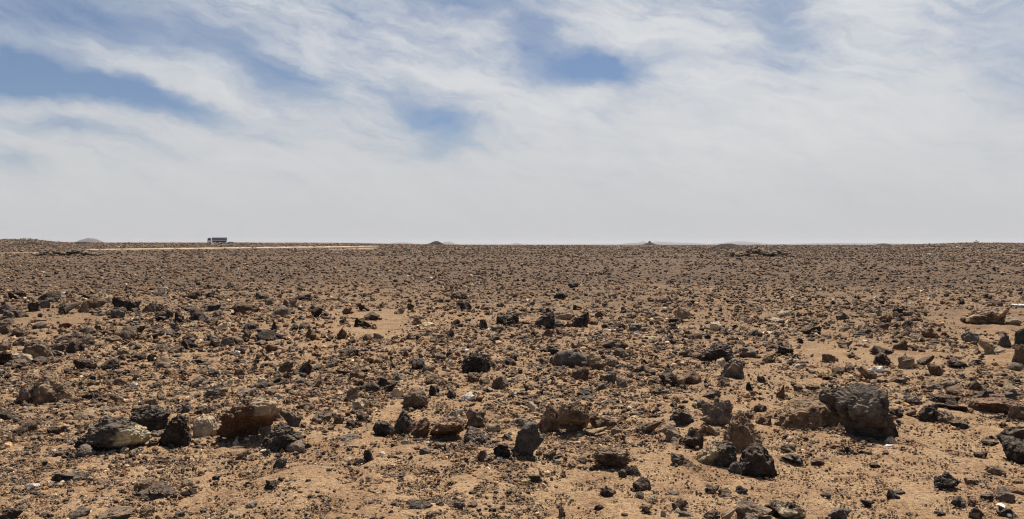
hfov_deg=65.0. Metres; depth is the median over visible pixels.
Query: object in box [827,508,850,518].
rock
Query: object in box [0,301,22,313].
rock
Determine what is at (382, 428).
boulder
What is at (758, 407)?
rock
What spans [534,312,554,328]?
boulder
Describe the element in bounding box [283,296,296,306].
rock
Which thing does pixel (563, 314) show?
boulder
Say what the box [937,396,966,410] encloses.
rock
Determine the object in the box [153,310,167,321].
rock
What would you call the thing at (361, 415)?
rock
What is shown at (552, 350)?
rock
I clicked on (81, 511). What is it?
rock
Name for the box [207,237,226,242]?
truck
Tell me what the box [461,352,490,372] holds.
boulder
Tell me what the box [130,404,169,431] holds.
boulder
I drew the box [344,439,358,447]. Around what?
rock
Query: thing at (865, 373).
rock
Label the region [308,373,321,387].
rock
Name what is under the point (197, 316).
rock
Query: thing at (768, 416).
stone
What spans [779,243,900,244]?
hill
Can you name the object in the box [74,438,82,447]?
rock
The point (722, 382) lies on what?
rock
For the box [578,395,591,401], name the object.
rock
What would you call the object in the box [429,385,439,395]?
rock
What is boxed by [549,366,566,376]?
rock
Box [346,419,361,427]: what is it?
rock
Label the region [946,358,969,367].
rock
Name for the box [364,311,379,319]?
rock
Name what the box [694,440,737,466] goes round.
boulder
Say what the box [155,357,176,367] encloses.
rock
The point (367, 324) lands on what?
rock
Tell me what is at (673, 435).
boulder
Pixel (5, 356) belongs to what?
rock
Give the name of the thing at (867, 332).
flat rock
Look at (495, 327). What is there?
flat rock
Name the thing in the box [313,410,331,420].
rock
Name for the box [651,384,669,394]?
rock
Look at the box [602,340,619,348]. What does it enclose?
rock
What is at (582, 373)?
rock
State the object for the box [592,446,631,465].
boulder
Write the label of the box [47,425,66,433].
rock
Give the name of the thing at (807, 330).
rock
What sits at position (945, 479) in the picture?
rock
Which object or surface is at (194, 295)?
flat rock
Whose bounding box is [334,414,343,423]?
stone
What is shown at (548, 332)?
rock
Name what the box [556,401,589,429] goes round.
boulder
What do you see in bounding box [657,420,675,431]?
rock
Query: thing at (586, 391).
rock
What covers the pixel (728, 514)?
rock
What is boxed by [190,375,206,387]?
rock
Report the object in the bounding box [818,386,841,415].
boulder
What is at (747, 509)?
boulder
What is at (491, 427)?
rock
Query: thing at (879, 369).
stone
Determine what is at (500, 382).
rock
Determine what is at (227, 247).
dirt track
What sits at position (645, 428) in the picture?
boulder
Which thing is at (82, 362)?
rock
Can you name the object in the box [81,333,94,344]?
rock
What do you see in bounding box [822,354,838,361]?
rock
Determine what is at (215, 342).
stone
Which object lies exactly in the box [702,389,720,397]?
rock
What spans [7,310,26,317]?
rock
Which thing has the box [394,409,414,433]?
rock
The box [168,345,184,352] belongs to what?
rock
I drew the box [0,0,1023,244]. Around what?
sky
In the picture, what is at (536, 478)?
rock
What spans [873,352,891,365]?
rock
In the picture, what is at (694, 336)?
stone
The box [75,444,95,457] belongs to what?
rock
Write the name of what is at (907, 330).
rock
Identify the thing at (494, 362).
rock
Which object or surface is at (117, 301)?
rock
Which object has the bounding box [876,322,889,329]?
rock
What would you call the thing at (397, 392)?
rock
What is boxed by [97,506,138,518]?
flat rock
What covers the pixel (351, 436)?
flat rock
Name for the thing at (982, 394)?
rock
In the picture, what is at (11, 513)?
rock
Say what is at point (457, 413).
rock
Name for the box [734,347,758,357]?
flat rock
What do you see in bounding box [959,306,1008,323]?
boulder
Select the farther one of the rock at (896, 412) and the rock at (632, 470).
the rock at (896, 412)
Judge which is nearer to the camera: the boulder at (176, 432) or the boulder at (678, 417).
the boulder at (176, 432)
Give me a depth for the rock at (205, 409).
7.46 m
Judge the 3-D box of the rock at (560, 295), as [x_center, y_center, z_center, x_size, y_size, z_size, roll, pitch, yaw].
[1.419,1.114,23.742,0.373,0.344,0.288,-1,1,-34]
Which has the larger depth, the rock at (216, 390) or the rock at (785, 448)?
the rock at (216, 390)
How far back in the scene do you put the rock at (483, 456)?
5.83 m
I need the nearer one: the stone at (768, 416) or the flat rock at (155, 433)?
the flat rock at (155, 433)
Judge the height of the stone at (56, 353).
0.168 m
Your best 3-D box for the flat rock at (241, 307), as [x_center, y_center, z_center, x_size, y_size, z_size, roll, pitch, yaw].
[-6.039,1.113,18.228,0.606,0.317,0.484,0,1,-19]
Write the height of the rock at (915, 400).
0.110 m
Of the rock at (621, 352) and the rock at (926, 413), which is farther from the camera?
the rock at (621, 352)
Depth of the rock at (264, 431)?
6.61 m
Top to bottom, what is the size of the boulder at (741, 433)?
0.419 m
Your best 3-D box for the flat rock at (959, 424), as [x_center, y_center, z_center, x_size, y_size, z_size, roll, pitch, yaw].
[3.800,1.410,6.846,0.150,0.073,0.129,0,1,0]
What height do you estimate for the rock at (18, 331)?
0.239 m
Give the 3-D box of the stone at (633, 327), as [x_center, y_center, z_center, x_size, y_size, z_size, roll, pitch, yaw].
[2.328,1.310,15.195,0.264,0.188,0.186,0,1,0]
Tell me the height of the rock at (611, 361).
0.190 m
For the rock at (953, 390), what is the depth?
8.41 m
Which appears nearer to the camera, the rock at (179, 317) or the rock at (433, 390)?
the rock at (433, 390)
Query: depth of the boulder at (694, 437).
6.22 m
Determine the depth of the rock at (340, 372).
9.61 m
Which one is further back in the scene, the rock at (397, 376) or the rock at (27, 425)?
the rock at (397, 376)
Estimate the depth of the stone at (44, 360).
10.59 m
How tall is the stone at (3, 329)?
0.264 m
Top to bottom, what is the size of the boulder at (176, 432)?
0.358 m
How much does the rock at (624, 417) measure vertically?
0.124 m
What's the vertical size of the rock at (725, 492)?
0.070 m
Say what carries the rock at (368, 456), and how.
on the ground
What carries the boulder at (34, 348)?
on the ground
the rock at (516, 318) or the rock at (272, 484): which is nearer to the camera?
the rock at (272, 484)
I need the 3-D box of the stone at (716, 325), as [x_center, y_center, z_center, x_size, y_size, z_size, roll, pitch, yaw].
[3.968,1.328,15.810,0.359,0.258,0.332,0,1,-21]
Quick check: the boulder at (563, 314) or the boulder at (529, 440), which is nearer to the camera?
the boulder at (529, 440)
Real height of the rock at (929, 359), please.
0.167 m
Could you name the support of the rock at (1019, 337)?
on the ground
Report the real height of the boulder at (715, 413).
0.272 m
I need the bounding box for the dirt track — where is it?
[88,246,373,249]
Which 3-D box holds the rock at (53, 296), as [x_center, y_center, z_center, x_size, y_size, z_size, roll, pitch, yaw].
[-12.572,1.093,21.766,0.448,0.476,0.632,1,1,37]
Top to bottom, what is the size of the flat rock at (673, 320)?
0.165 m
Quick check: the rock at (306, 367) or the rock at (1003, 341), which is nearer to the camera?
the rock at (306, 367)
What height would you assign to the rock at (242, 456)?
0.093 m
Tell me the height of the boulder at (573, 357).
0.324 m
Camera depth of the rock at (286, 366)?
10.07 m
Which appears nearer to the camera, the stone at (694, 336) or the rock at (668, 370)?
the rock at (668, 370)
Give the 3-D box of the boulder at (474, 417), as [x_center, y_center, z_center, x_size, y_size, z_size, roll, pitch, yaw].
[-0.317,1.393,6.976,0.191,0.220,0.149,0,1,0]
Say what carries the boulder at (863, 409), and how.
on the ground
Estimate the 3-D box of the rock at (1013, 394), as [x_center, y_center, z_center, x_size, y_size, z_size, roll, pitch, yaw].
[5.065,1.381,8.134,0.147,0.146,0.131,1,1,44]
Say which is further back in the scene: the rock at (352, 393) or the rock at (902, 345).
the rock at (902, 345)
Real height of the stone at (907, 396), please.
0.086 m
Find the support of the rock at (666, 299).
on the ground
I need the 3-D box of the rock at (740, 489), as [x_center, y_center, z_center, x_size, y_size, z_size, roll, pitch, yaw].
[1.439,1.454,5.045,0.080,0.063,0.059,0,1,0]
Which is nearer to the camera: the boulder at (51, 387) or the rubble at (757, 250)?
the boulder at (51, 387)
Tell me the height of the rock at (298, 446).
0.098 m
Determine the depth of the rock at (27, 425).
6.73 m
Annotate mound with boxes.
[426,241,444,244]
[715,244,743,246]
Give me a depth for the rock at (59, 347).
11.78 m
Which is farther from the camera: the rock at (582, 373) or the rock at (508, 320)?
the rock at (508, 320)
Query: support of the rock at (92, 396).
on the ground
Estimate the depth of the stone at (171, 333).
13.43 m
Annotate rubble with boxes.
[30,249,104,255]
[726,246,797,256]
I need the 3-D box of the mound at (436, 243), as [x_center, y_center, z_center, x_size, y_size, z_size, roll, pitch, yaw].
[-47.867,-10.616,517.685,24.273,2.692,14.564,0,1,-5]
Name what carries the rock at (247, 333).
on the ground
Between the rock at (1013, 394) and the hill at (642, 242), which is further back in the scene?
the hill at (642, 242)
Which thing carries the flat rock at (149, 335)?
on the ground
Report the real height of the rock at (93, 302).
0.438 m
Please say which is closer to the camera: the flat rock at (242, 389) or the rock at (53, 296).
the flat rock at (242, 389)
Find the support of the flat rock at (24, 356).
on the ground
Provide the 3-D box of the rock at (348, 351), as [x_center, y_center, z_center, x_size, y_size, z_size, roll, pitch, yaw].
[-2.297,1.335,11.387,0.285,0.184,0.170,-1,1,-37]
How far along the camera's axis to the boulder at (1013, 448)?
5.88 m
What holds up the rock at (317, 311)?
on the ground
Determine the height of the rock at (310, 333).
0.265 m
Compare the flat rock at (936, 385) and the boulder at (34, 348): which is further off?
the boulder at (34, 348)
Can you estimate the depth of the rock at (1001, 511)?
4.58 m
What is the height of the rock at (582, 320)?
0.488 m
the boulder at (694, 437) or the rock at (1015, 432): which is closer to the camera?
the boulder at (694, 437)
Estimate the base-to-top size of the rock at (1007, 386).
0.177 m
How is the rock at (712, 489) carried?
on the ground
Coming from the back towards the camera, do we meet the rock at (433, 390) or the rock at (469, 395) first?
the rock at (433, 390)
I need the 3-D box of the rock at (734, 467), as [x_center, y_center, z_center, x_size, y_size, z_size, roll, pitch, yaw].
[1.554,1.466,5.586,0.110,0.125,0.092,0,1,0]
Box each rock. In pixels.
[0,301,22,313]
[0,318,14,325]
[0,351,13,364]
[0,409,11,420]
[0,507,23,518]
[3,359,28,368]
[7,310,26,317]
[7,327,30,336]
[8,290,26,298]
[12,353,32,361]
[14,386,34,403]
[16,420,37,434]
[37,291,60,302]
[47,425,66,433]
[51,344,65,350]
[51,471,87,482]
[58,301,81,313]
[64,339,84,353]
[69,505,91,518]
[73,327,86,334]
[73,356,96,369]
[73,412,98,419]
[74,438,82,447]
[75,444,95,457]
[80,392,98,398]
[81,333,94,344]
[86,297,106,308]
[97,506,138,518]
[101,358,119,369]
[102,395,123,401]
[110,307,125,317]
[112,297,125,306]
[113,325,136,339]
[113,379,127,385]
[124,301,140,310]
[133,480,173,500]
[134,478,157,491]
[139,504,154,517]
[141,332,160,337]
[142,300,161,311]
[151,430,163,436]
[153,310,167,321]
[153,455,179,463]
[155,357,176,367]
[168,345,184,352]
[173,311,185,322]
[178,404,193,412]
[179,339,197,348]
[180,488,196,496]
[182,332,197,339]
[183,291,200,298]
[190,311,208,322]
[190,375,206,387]
[193,414,219,436]
[194,405,211,414]
[203,303,220,311]
[204,384,226,398]
[221,336,233,345]
[232,302,259,313]
[233,387,256,395]
[235,450,248,460]
[241,328,251,338]
[243,322,257,329]
[247,361,257,372]
[255,328,286,340]
[259,426,272,436]
[264,345,279,350]
[264,480,276,489]
[268,378,285,384]
[270,305,290,317]
[273,458,286,469]
[278,361,293,371]
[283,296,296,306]
[286,440,304,452]
[293,362,311,374]
[295,403,314,409]
[297,293,312,299]
[305,328,320,339]
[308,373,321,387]
[311,306,322,316]
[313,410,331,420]
[326,359,339,367]
[336,370,349,374]
[337,328,346,338]
[338,433,359,440]
[340,347,358,355]
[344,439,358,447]
[346,386,359,401]
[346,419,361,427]
[349,372,366,379]
[352,397,369,408]
[354,319,364,326]
[355,410,367,421]
[359,304,368,310]
[363,321,376,327]
[363,449,373,461]
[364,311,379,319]
[365,382,380,391]
[378,377,386,386]
[385,380,398,390]
[390,388,404,398]
[392,372,404,380]
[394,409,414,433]
[403,388,428,407]
[408,499,432,508]
[411,357,425,368]
[422,365,434,372]
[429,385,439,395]
[434,442,446,448]
[446,408,464,422]
[450,290,467,298]
[454,498,465,508]
[459,301,471,309]
[461,392,474,400]
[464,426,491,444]
[464,441,478,449]
[468,372,480,382]
[477,451,491,462]
[485,423,500,432]
[489,324,504,330]
[490,358,502,367]
[491,376,508,389]
[493,443,510,457]
[496,315,514,325]
[503,357,515,365]
[512,314,519,323]
[516,418,536,426]
[528,474,541,482]
[542,328,553,337]
[547,346,558,354]
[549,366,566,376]
[554,291,566,298]
[556,327,567,334]
[572,312,588,327]
[572,367,588,380]
[577,387,596,396]
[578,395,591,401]
[585,426,606,434]
[587,352,600,366]
[591,361,604,368]
[594,382,607,389]
[600,371,617,383]
[600,485,614,496]
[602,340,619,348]
[603,356,617,366]
[615,348,627,357]
[617,414,627,423]
[625,465,641,475]
[632,477,650,490]
[633,364,649,373]
[645,495,656,503]
[649,310,660,315]
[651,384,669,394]
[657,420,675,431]
[658,373,676,385]
[661,296,673,302]
[663,365,672,373]
[667,318,681,322]
[671,452,693,466]
[671,500,687,509]
[674,305,689,318]
[678,511,693,516]
[684,370,700,384]
[697,399,701,408]
[700,425,707,434]
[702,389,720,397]
[704,509,720,518]
[705,483,719,494]
[706,425,719,435]
[716,378,729,386]
[718,487,731,496]
[720,358,743,377]
[722,507,737,518]
[728,461,740,473]
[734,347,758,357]
[735,485,747,493]
[751,403,766,411]
[754,414,771,425]
[774,346,793,354]
[776,385,785,398]
[780,444,795,452]
[780,454,803,462]
[801,325,820,334]
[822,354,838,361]
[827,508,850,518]
[833,423,845,431]
[836,341,852,348]
[844,447,856,453]
[857,329,872,335]
[857,366,876,378]
[869,345,893,354]
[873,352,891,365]
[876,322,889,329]
[886,489,899,498]
[889,377,909,382]
[889,407,903,416]
[893,340,907,349]
[898,353,916,368]
[900,327,915,336]
[904,396,922,405]
[917,356,934,364]
[917,404,937,421]
[922,327,937,337]
[925,382,947,389]
[926,363,942,375]
[926,393,960,402]
[933,410,953,422]
[933,471,960,489]
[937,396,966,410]
[945,385,963,395]
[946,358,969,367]
[949,419,969,428]
[961,331,979,342]
[968,381,983,390]
[968,397,1020,413]
[968,508,984,518]
[969,391,989,398]
[978,338,994,353]
[985,465,1005,475]
[989,393,1007,397]
[994,484,1014,501]
[995,427,1023,439]
[996,505,1018,518]
[997,334,1011,346]
[1002,380,1013,392]
[1004,389,1021,399]
[1008,403,1023,420]
[1012,343,1023,365]
[1014,329,1023,344]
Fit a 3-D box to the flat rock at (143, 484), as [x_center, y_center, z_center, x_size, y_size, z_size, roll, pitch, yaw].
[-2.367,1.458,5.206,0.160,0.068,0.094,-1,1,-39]
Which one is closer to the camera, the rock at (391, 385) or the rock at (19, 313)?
the rock at (391, 385)
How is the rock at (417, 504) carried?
on the ground
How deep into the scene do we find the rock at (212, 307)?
18.79 m
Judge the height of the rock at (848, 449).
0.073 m
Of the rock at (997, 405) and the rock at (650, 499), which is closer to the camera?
the rock at (650, 499)
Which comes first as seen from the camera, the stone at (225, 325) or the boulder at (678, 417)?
the boulder at (678, 417)
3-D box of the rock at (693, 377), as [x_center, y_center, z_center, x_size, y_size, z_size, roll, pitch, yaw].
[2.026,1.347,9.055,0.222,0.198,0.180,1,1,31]
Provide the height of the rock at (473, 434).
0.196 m
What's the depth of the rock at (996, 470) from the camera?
5.50 m
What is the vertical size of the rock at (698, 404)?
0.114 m
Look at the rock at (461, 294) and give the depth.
24.03 m
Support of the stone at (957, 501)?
on the ground
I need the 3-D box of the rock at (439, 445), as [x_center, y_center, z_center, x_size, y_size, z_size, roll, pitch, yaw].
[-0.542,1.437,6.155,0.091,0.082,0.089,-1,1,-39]
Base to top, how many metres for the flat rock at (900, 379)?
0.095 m
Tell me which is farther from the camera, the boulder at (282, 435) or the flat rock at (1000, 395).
the flat rock at (1000, 395)
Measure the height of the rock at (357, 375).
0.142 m
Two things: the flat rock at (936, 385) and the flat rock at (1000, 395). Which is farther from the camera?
the flat rock at (936, 385)
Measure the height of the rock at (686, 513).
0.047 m
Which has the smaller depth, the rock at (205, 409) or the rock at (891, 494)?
the rock at (891, 494)
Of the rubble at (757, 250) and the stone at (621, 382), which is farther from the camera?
the rubble at (757, 250)
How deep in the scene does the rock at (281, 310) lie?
17.25 m
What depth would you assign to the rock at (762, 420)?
7.11 m
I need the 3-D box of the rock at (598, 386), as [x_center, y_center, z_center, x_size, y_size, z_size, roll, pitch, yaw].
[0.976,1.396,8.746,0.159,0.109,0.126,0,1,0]
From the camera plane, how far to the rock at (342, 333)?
13.37 m
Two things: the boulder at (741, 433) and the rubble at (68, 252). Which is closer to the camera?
the boulder at (741, 433)
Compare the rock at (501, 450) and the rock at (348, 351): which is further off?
the rock at (348, 351)
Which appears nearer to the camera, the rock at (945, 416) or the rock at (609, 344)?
the rock at (945, 416)
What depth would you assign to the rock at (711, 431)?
6.59 m
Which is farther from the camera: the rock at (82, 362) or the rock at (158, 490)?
the rock at (82, 362)
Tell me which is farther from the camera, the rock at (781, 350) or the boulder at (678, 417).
the rock at (781, 350)
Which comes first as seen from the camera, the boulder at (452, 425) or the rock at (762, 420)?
the boulder at (452, 425)
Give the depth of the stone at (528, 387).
8.75 m
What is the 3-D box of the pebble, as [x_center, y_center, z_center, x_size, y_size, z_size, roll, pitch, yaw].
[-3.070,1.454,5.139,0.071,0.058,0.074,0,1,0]
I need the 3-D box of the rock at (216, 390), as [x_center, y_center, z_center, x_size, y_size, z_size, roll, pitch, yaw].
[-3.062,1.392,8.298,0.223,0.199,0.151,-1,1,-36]
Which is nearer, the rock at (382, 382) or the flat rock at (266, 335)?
the rock at (382, 382)
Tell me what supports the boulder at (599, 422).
on the ground
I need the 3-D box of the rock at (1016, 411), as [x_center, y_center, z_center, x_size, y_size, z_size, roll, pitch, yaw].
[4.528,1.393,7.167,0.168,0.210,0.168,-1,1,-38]
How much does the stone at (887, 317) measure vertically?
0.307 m
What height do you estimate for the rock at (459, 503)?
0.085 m
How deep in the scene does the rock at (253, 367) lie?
10.14 m
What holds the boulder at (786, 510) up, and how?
on the ground
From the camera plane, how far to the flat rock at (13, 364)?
10.34 m
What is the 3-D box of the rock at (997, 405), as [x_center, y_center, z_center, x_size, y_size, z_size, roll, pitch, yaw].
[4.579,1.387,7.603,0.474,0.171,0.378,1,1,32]
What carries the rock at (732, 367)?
on the ground
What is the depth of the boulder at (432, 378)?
8.88 m
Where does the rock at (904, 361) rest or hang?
on the ground
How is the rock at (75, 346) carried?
on the ground
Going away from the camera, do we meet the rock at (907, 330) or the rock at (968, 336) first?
the rock at (968, 336)
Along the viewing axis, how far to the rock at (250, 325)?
14.61 m
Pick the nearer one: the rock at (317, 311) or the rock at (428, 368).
the rock at (428, 368)
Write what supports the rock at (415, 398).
on the ground
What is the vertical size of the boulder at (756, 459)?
0.338 m
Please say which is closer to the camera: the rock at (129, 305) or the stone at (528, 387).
the stone at (528, 387)
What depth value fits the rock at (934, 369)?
9.67 m
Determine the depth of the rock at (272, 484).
5.17 m
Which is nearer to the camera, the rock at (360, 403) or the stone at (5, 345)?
the rock at (360, 403)
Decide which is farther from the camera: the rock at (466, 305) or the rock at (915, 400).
the rock at (466, 305)
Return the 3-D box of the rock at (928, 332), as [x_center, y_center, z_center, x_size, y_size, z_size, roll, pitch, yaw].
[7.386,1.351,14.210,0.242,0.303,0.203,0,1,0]
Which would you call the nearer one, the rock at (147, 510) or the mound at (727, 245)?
the rock at (147, 510)
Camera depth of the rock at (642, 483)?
5.12 m
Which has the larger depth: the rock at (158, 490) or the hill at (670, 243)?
the hill at (670, 243)
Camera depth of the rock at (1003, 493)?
4.89 m
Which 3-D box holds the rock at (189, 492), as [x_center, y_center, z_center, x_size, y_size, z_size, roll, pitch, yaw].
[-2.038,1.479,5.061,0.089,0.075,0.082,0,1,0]
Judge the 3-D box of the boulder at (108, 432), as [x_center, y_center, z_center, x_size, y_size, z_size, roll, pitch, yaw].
[-3.080,1.346,6.238,0.518,0.273,0.308,-1,1,-29]
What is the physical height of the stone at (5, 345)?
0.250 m
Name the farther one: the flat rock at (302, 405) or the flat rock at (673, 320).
the flat rock at (673, 320)
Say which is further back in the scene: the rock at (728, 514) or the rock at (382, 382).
the rock at (382, 382)
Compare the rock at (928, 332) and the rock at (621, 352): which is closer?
the rock at (621, 352)
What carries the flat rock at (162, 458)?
on the ground
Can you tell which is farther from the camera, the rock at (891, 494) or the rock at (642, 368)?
the rock at (642, 368)
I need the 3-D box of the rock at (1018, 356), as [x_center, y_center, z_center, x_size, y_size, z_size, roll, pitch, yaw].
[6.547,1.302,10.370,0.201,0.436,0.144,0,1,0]
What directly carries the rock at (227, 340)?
on the ground
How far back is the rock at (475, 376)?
9.38 m
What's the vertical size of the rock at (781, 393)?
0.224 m
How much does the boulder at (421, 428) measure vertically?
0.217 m
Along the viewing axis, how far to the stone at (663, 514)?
4.60 m
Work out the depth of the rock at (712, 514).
4.60 m
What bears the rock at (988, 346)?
on the ground
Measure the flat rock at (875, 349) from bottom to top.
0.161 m
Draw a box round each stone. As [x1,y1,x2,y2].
[0,324,10,334]
[0,341,10,350]
[32,356,48,364]
[51,349,62,356]
[166,329,181,336]
[210,338,220,346]
[217,322,230,329]
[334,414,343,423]
[419,447,430,454]
[479,319,487,328]
[523,384,533,390]
[529,401,540,411]
[545,450,555,459]
[616,378,626,387]
[629,324,641,330]
[640,503,651,512]
[661,511,669,517]
[687,333,701,338]
[703,320,722,329]
[764,414,771,424]
[869,366,884,372]
[879,313,891,322]
[903,395,921,399]
[951,496,965,507]
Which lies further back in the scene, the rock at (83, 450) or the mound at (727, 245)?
the mound at (727, 245)
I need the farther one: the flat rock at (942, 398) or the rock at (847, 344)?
the rock at (847, 344)
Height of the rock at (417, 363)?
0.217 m
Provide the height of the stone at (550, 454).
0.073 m
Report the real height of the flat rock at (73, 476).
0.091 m
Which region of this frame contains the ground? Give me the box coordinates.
[0,238,1023,518]
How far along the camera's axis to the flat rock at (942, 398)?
7.88 m
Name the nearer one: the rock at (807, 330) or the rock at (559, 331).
the rock at (559, 331)
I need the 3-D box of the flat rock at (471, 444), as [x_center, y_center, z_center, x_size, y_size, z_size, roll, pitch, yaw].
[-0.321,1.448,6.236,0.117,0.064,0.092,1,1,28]
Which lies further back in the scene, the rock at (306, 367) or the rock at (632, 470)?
the rock at (306, 367)
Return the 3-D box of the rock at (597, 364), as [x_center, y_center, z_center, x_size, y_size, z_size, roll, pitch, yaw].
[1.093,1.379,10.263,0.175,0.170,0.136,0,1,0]
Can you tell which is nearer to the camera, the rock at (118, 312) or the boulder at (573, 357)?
the boulder at (573, 357)
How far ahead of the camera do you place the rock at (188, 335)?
13.18 m
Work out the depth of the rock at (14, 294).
23.23 m
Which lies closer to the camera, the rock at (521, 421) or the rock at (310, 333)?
the rock at (521, 421)
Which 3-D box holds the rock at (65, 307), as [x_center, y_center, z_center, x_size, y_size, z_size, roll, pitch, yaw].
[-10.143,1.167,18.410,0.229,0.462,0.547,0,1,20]
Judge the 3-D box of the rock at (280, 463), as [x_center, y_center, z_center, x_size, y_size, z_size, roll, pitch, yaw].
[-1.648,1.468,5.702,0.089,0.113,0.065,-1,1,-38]
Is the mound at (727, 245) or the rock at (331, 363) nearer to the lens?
the rock at (331, 363)
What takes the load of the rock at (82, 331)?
on the ground
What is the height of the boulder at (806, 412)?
0.347 m
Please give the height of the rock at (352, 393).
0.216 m
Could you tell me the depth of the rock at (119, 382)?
9.04 m
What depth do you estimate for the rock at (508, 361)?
10.48 m
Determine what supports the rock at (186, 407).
on the ground
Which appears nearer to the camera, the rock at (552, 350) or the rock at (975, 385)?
the rock at (975, 385)
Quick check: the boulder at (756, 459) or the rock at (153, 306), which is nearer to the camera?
the boulder at (756, 459)
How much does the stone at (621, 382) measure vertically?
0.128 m
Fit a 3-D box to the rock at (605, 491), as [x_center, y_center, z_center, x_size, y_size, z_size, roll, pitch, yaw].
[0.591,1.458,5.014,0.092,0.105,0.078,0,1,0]
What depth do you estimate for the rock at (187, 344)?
11.95 m
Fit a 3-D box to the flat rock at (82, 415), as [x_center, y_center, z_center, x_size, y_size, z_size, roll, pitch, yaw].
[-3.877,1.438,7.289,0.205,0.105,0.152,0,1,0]
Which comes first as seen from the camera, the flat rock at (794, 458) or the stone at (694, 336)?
the flat rock at (794, 458)
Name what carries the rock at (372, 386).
on the ground
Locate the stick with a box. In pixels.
[996,503,1011,516]
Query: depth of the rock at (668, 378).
8.98 m
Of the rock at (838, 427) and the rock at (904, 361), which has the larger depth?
the rock at (904, 361)
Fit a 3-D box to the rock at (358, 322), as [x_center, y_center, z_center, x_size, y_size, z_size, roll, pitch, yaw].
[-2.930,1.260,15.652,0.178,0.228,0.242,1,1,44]
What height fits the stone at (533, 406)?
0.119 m
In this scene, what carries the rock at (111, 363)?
on the ground
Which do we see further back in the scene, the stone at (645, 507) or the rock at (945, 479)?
the rock at (945, 479)
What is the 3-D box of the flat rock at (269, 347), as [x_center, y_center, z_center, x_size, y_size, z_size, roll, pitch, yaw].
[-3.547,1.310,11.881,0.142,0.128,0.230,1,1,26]
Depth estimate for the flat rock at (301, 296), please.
23.39 m
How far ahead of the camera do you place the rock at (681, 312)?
18.14 m
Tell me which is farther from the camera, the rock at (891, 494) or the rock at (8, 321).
the rock at (8, 321)
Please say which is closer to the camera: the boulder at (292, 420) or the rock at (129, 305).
the boulder at (292, 420)
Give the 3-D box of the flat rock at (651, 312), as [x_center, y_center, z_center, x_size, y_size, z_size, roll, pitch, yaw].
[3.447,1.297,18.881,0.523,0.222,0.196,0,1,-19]
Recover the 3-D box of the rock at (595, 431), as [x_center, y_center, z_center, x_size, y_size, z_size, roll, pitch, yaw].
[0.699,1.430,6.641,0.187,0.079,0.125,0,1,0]
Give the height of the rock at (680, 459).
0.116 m
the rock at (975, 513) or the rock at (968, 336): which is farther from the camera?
the rock at (968, 336)
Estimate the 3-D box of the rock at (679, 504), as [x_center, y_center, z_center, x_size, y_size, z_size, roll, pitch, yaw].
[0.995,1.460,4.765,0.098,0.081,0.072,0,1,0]
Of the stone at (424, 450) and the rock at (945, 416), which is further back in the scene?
the rock at (945, 416)
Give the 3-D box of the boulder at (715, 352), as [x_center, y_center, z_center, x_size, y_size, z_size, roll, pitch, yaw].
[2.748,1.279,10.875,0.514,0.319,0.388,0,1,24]
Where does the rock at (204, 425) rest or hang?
on the ground
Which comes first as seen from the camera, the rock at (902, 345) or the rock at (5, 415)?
the rock at (5, 415)
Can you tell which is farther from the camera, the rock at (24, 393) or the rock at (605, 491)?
the rock at (24, 393)
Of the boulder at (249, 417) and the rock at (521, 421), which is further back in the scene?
the rock at (521, 421)
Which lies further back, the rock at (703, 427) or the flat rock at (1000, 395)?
the flat rock at (1000, 395)
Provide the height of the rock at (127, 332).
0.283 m
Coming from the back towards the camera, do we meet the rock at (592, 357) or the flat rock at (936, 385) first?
the rock at (592, 357)
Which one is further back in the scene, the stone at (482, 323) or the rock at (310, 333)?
the stone at (482, 323)
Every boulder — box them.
[22,339,53,358]
[32,371,76,404]
[79,415,151,449]
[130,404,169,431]
[159,414,191,446]
[216,397,281,438]
[261,422,304,451]
[279,410,301,426]
[373,421,394,437]
[411,417,429,437]
[424,371,447,385]
[429,416,464,436]
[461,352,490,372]
[464,408,485,427]
[513,422,543,456]
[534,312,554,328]
[539,404,558,432]
[550,348,587,366]
[553,307,573,319]
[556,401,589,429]
[590,417,616,427]
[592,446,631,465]
[633,421,661,434]
[661,424,683,445]
[669,410,693,424]
[683,427,703,448]
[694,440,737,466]
[699,342,733,361]
[700,400,733,424]
[723,410,761,451]
[735,498,771,518]
[739,442,776,478]
[764,498,805,518]
[776,396,840,429]
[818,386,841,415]
[835,383,898,438]
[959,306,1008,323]
[999,435,1023,463]
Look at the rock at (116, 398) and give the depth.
7.97 m
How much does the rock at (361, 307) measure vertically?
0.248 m
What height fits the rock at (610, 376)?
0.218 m
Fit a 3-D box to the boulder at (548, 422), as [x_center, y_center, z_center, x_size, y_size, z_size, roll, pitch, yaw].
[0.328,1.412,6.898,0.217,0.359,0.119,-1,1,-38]
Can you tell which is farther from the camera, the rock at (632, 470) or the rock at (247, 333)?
the rock at (247, 333)
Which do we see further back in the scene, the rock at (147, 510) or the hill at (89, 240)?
the hill at (89, 240)
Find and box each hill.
[76,238,101,241]
[618,241,665,244]
[651,242,700,244]
[700,241,776,244]
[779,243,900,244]

